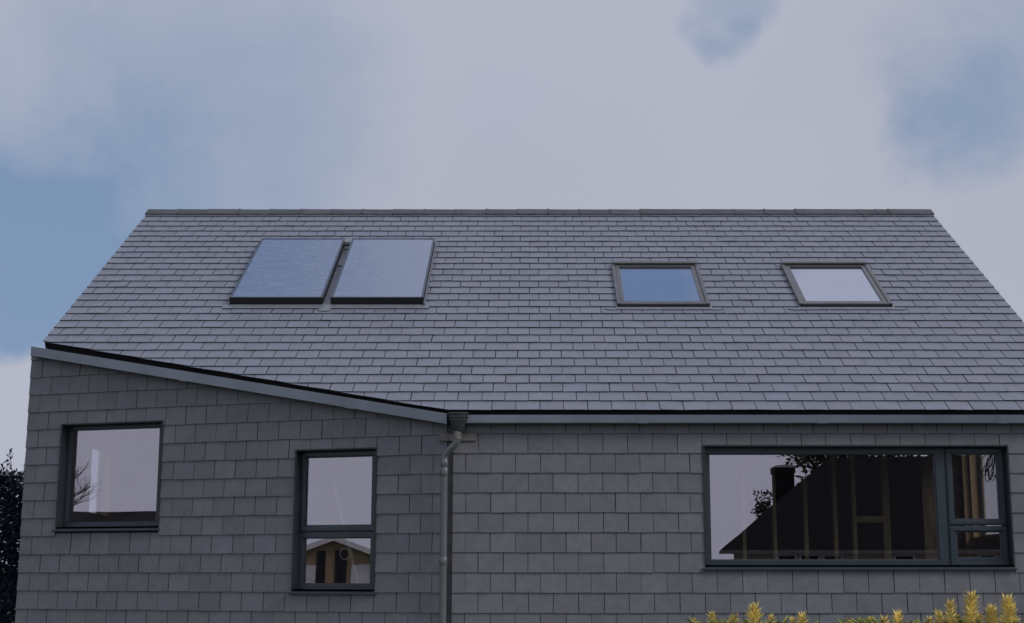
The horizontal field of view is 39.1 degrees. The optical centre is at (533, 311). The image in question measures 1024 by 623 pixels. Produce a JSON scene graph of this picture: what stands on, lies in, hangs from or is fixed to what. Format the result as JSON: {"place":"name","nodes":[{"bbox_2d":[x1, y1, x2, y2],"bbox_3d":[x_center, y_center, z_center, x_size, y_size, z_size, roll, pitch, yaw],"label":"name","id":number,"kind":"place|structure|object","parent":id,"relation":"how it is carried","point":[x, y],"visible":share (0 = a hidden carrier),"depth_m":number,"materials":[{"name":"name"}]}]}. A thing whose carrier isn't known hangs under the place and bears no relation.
{"place":"outdoors","nodes":[
{"label":"outdoors","id":0,"kind":"place"},
{"bbox_2d":[0,0,1023,565],"label":"sky","id":1,"kind":"structure","parent":0,"point":[112,112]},
{"label":"ground","id":2,"kind":"structure","parent":0,"visible":0},
{"bbox_2d":[0,448,24,622],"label":"evergreen tree","id":3,"kind":"object","parent":2,"relation":"on","point":[11,503],"visible":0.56,"depth_m":19.76,"materials":[{"name":"green plant"}]},
{"bbox_2d":[15,209,1023,622],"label":"slate house","id":4,"kind":"structure","parent":2,"relation":"on","point":[579,415],"depth_m":16.32,"materials":[{"name":"stone"}]},
{"bbox_2d":[88,442,111,517],"bbox_3d":[-5.650,2.174,18.523,0.170,0.920,0.890,0,-10,0],"label":"window","id":5,"kind":"structure","parent":4,"relation":"in","point":[105,452],"depth_m":18.92,"materials":[{"name":"white glass"}]},
{"bbox_2d":[52,420,163,531],"bbox_3d":[-4.785,1.897,16.501,1.398,1.233,0.345,-3,-11,18],"label":"window","id":6,"kind":"structure","parent":4,"relation":"in","point":[69,435],"depth_m":16.57,"materials":[{"name":"grey metal"}]},
{"bbox_2d":[288,447,377,594],"bbox_3d":[-2.092,2.262,15.536,1.015,1.546,0.345,-3,-11,18],"label":"window","id":7,"kind":"structure","parent":4,"relation":"in","point":[302,531],"depth_m":15.53,"materials":[{"name":"grey metal"}]},
{"bbox_2d":[340,492,350,559],"bbox_3d":[-2.034,2.060,15.673,0.130,1.265,0.010,-3,-11,18],"label":"hanging ring","id":8,"kind":"object","parent":4,"relation":"hanging from","point":[345,540],"visible":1,"depth_m":15.58,"materials":[{"name":"brown plastic"}]},
{"bbox_2d":[333,484,359,582],"bbox_3d":[-1.934,2.979,15.881,0.670,2.149,0.032,-3,-11,18],"label":"pole","id":9,"kind":"object","parent":4,"relation":"on","point":[347,540],"visible":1,"depth_m":15.99,"materials":[{"name":"grey metal"}]},
{"bbox_2d":[604,261,723,309],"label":"roof window","id":10,"kind":"structure","parent":4,"relation":"in","point":[638,285],"depth_m":18.53,"materials":[{"name":"glass"}]},
{"bbox_2d":[780,261,906,309],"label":"roof window","id":11,"kind":"structure","parent":4,"relation":"in","point":[815,285],"depth_m":18.53,"materials":[{"name":"glass"}]},
{"bbox_2d":[702,445,1016,569],"bbox_3d":[3.374,2.063,15.152,3.249,1.294,0.345,0,-10,0],"label":"window","id":12,"kind":"structure","parent":4,"relation":"in","point":[947,545],"depth_m":15.09,"materials":[{"name":"grey metal"}]},
{"bbox_2d":[969,455,998,538],"bbox_3d":[5.735,2.165,17.991,0.170,1.310,1.260,0,-10,0],"label":"window","id":13,"kind":"structure","parent":4,"relation":"in","point":[976,481],"depth_m":18.58,"materials":[{"name":"brown wood"}]},
{"bbox_2d":[978,455,995,481],"bbox_3d":[5.452,1.714,17.260,0.312,0.661,0.061,3,-11,-17],"label":"cable coil","id":14,"kind":"object","parent":4,"relation":"hanging from","point":[990,465],"visible":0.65,"depth_m":17.23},
{"bbox_2d":[686,601,819,622],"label":"golden shrub","id":15,"kind":"object","parent":2,"relation":"on","point":[755,611],"visible":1,"depth_m":9.32,"materials":[{"name":"yellow plant"}]},
{"bbox_2d":[837,609,948,622],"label":"golden shrub","id":16,"kind":"object","parent":2,"relation":"on","point":[895,619],"visible":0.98,"depth_m":9.41,"materials":[{"name":"yellow plant"}]},
{"bbox_2d":[924,590,1023,622],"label":"golden shrub","id":17,"kind":"object","parent":2,"relation":"on","point":[1008,612],"visible":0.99,"depth_m":9.34,"materials":[{"name":"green plant"}]}
]}

